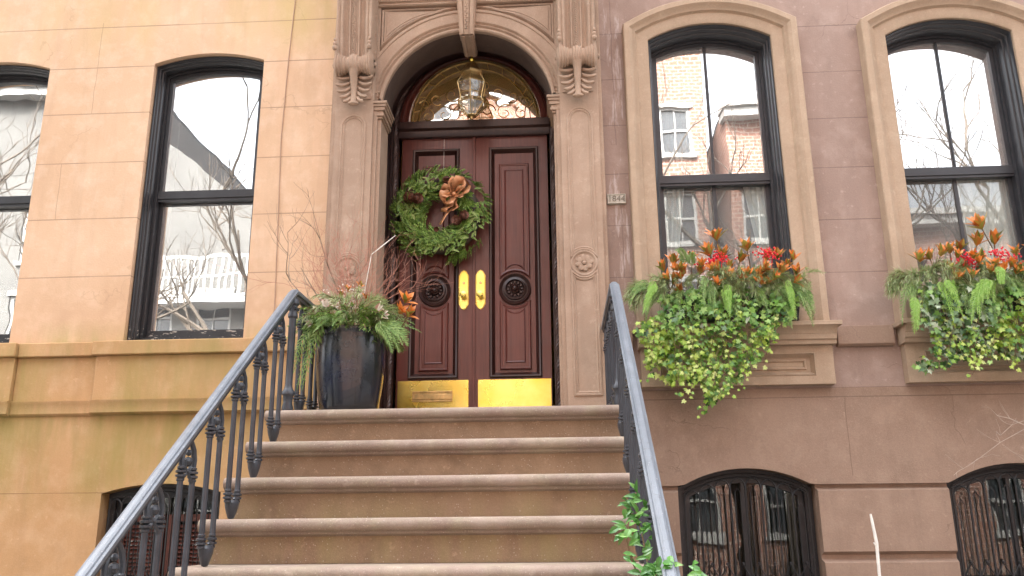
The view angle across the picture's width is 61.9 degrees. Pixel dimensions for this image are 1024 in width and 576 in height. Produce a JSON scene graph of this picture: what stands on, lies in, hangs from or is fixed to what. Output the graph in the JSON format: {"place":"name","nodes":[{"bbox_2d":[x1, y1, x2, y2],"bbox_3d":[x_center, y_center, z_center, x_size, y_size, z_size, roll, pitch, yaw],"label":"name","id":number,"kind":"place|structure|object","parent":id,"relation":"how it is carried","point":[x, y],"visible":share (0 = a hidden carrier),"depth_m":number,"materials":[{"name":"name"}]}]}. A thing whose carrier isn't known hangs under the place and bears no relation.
{"place":"outdoors","nodes":[
{"label":"outdoors","id":0,"kind":"place"},
{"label":"pavement","id":1,"kind":"structure","parent":0,"visible":0},
{"bbox_2d":[167,405,643,575],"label":"stoop","id":2,"kind":"object","parent":1,"relation":"on","point":[506,491],"visible":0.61,"depth_m":4.27,"materials":[{"name":"stone"}]},
{"bbox_2d":[74,289,318,575],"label":"stair railing","id":3,"kind":"object","parent":2,"relation":"on","point":[110,542],"visible":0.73,"depth_m":3.96,"materials":[{"name":"grey metal"}]},
{"bbox_2d":[316,325,384,409],"bbox_3d":[-1.030,0.550,5.436,0.434,0.556,0.434,-1,-15,3],"label":"glazed planter","id":4,"kind":"object","parent":2,"relation":"on","point":[350,365],"visible":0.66,"depth_m":5.27,"materials":[{"name":"black ceramic"}]},
{"bbox_2d":[212,183,452,391],"bbox_3d":[-1.117,0.017,5.627,1.325,1.411,1.110,-5,-16,16],"label":"winter arrangement","id":5,"kind":"object","parent":4,"relation":"in","point":[378,315],"visible":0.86,"depth_m":5.41,"materials":[{"name":"plant"}]},
{"bbox_2d":[601,282,680,575],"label":"stair railing","id":6,"kind":"object","parent":2,"relation":"on","point":[623,389],"visible":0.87,"depth_m":3.90,"materials":[{"name":"grey metal"}]},
{"bbox_2d":[609,480,706,575],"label":"climbing vine","id":7,"kind":"object","parent":1,"relation":"on","point":[649,569],"visible":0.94,"depth_m":3.00,"materials":[{"name":"green plant"}]},
{"bbox_2d":[870,514,880,575],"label":"garden stake","id":8,"kind":"object","parent":1,"relation":"on","point":[875,543],"visible":1,"depth_m":4.59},
{"bbox_2d":[950,404,1023,548],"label":"bare shrub","id":9,"kind":"object","parent":1,"relation":"on","point":[997,436],"visible":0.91,"depth_m":5.84,"materials":[{"name":"brown plant"}]},
{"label":"ground","id":10,"kind":"structure","parent":0,"visible":0},
{"bbox_2d":[0,0,336,575],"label":"painted stone house","id":11,"kind":"structure","parent":10,"relation":"on","point":[139,161],"depth_m":6.93,"materials":[{"name":"beige paint"}]},
{"bbox_2d":[0,65,49,342],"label":"window","id":12,"kind":"structure","parent":11,"relation":"in","point":[23,89],"depth_m":7.30,"materials":[{"name":"clear glass"}]},
{"bbox_2d":[105,484,220,575],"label":"basement window","id":13,"kind":"structure","parent":11,"relation":"in","point":[118,501],"depth_m":6.32,"materials":[{"name":"black paint"}]},
{"bbox_2d":[127,57,263,339],"bbox_3d":[-2.542,-0.753,7.063,0.943,2.481,0.228,-1,-15,3],"label":"window","id":14,"kind":"structure","parent":11,"relation":"in","point":[197,211],"depth_m":7.11,"materials":[{"name":"clear glass"}]},
{"bbox_2d":[272,0,295,336],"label":"wall cable","id":15,"kind":"object","parent":11,"relation":"attached to","point":[280,157],"depth_m":6.94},
{"bbox_2d":[317,0,1023,575],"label":"brownstone house","id":16,"kind":"structure","parent":10,"relation":"on","point":[857,140],"depth_m":6.79,"materials":[{"name":"stone"}]},
{"bbox_2d":[395,137,475,407],"bbox_3d":[-0.635,-0.063,7.204,0.652,2.640,0.126,-1,-15,3],"label":"door leaf","id":17,"kind":"structure","parent":16,"relation":"in","point":[436,369],"depth_m":7.15,"materials":[{"name":"brown wood"}]},
{"bbox_2d":[388,164,493,265],"bbox_3d":[-0.606,-0.776,7.242,0.904,1.206,0.315,-1,-15,3],"label":"wreath","id":18,"kind":"object","parent":17,"relation":"hanging from","point":[456,192],"visible":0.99,"depth_m":7.16,"materials":[{"name":"green plant"}]},
{"bbox_2d":[457,56,485,119],"bbox_3d":[-0.343,-1.731,7.269,0.237,0.655,0.272,-1,-15,3],"label":"hanging lantern","id":19,"kind":"object","parent":16,"relation":"hanging from","point":[471,70],"visible":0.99,"depth_m":7.24,"materials":[{"name":"gold metal"}]},
{"bbox_2d":[475,135,552,406],"bbox_3d":[-0.002,-0.079,7.170,0.640,2.640,0.126,-1,-15,3],"label":"door leaf","id":20,"kind":"structure","parent":16,"relation":"in","point":[513,352],"depth_m":7.19,"materials":[{"name":"brown wood"}]},
{"bbox_2d":[607,194,625,204],"bbox_3d":[0.817,-0.694,6.670,0.144,0.082,0.030,-1,-15,3],"label":"date plaque","id":21,"kind":"object","parent":16,"relation":"attached to","point":[616,199],"visible":1,"depth_m":6.66,"materials":[{"name":"beige stone"}]},
{"bbox_2d":[663,189,683,293],"bbox_3d":[1.357,-0.822,6.986,0.340,2.430,0.036,-1,-15,3],"label":"curtain","id":22,"kind":"object","parent":16,"relation":"hanging from","point":[673,202],"visible":0.21,"depth_m":6.91,"materials":[{"name":"white fabric"}]},
{"bbox_2d":[648,25,797,321],"bbox_3d":[1.627,-0.901,6.818,0.998,2.559,0.285,-1,-15,3],"label":"window","id":23,"kind":"structure","parent":16,"relation":"in","point":[715,117],"depth_m":7.01,"materials":[{"name":"clear glass"}]},
{"bbox_2d":[666,294,799,322],"bbox_3d":[1.628,0.160,6.255,0.954,0.200,0.188,-1,-15,3],"label":"window box","id":24,"kind":"object","parent":16,"relation":"on","point":[712,320],"visible":0.08,"depth_m":6.17,"materials":[{"name":"black paint"}]},
{"bbox_2d":[622,227,825,418],"bbox_3d":[1.513,0.217,6.075,1.447,1.428,0.324,-1,-15,3],"label":"window box planting","id":25,"kind":"object","parent":24,"relation":"in","point":[789,292],"depth_m":6.04,"materials":[{"name":"green plant"}]},
{"bbox_2d":[678,469,819,575],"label":"basement window","id":26,"kind":"structure","parent":16,"relation":"in","point":[802,492],"depth_m":6.09,"materials":[{"name":"black paint"}]},
{"bbox_2d":[743,186,770,266],"bbox_3d":[1.936,-0.836,6.956,0.340,2.430,0.036,-1,-15,3],"label":"curtain","id":27,"kind":"object","parent":16,"relation":"hanging from","point":[755,198],"visible":0.2,"depth_m":6.89,"materials":[{"name":"white fabric"}]},
{"bbox_2d":[885,20,1023,284],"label":"window","id":28,"kind":"structure","parent":16,"relation":"in","point":[959,105],"depth_m":6.91,"materials":[{"name":"clear glass"}]},
{"bbox_2d":[930,289,1023,317],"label":"window box","id":29,"kind":"object","parent":16,"relation":"on","point":[1013,303],"visible":0.08,"depth_m":6.08,"materials":[{"name":"black paint"}]},
{"bbox_2d":[883,213,1023,377],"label":"window box planting","id":30,"kind":"object","parent":29,"relation":"in","point":[984,291],"depth_m":5.96,"materials":[{"name":"green plant"}]},
{"bbox_2d":[946,464,1023,575],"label":"basement window","id":31,"kind":"structure","parent":16,"relation":"in","point":[1004,471],"depth_m":6.00,"materials":[{"name":"black paint"}]},
{"bbox_2d":[956,179,1018,282],"bbox_3d":[3.773,-0.880,6.860,0.460,2.430,0.036,-1,-15,3],"label":"curtain","id":32,"kind":"object","parent":16,"relation":"hanging from","point":[984,197],"visible":0.28,"depth_m":6.79,"materials":[{"name":"white fabric"}]}
]}

